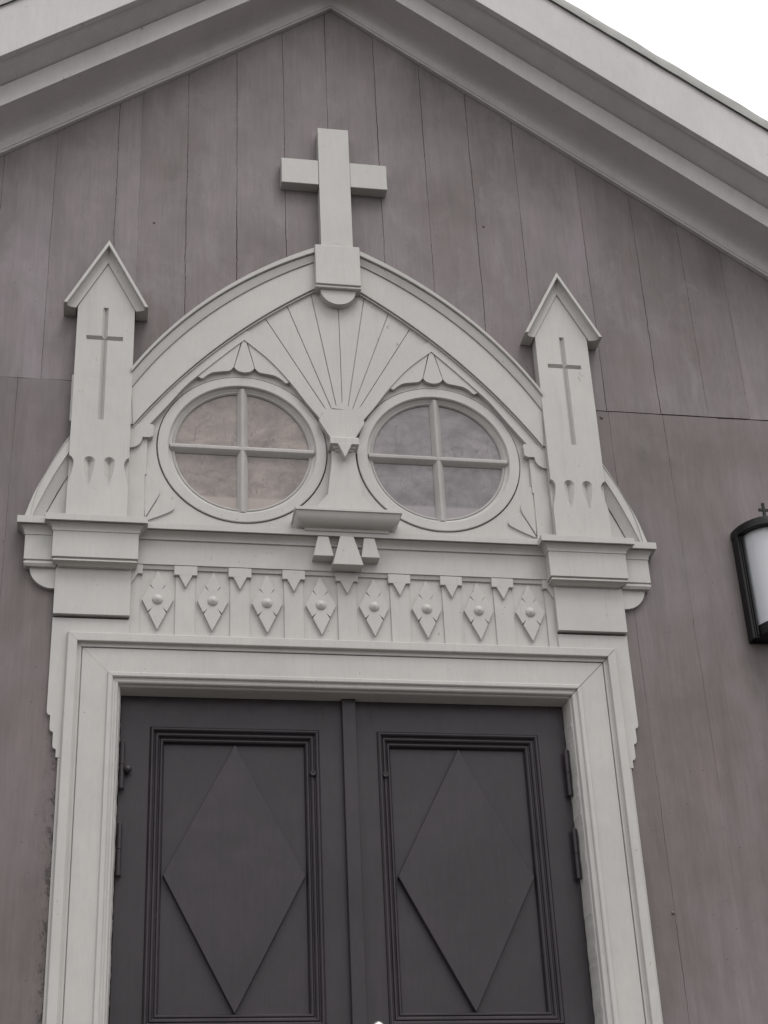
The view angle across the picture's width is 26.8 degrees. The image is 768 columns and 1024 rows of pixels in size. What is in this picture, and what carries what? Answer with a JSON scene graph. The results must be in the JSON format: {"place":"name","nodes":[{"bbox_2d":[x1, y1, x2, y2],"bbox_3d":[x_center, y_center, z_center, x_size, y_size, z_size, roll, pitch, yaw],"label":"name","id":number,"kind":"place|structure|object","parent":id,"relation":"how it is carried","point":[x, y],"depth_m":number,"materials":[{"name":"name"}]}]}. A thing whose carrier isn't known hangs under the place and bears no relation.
{"place":"outdoors","nodes":[
{"label":"outdoors","id":0,"kind":"place"},
{"bbox_2d":[0,0,767,1023],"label":"church","id":1,"kind":"structure","parent":0,"point":[382,440],"depth_m":5.72,"materials":[{"name":"paint"}]},
{"bbox_2d":[109,696,351,1023],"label":"door","id":2,"kind":"structure","parent":1,"relation":"in","point":[230,903],"depth_m":5.13,"materials":[{"name":"paint"}]},
{"bbox_2d":[157,378,326,523],"bbox_3d":[-0.509,-0.221,5.802,0.607,0.607,0.036,3,-30,-10],"label":"round window","id":3,"kind":"structure","parent":1,"relation":"in","point":[234,450],"depth_m":5.80,"materials":[{"name":"grey glass"}]},
{"bbox_2d":[356,389,519,532],"bbox_3d":[0.198,-0.189,5.923,0.607,0.607,0.036,3,-30,-10],"label":"round window","id":4,"kind":"structure","parent":1,"relation":"in","point":[440,458],"depth_m":5.92,"materials":[{"name":"grey glass"}]},
{"bbox_2d":[341,699,594,1023],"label":"door","id":5,"kind":"structure","parent":1,"relation":"in","point":[463,868],"depth_m":5.26,"materials":[{"name":"paint"}]},
{"bbox_2d":[730,503,767,643],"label":"wall lantern","id":6,"kind":"object","parent":1,"relation":"attached to","point":[749,539],"depth_m":5.82,"materials":[{"name":"grey metal"}]},
{"bbox_2d":[566,0,767,120],"label":"sky","id":7,"kind":"structure","parent":0,"point":[723,44],"materials":[{"name":"white"}]}
]}

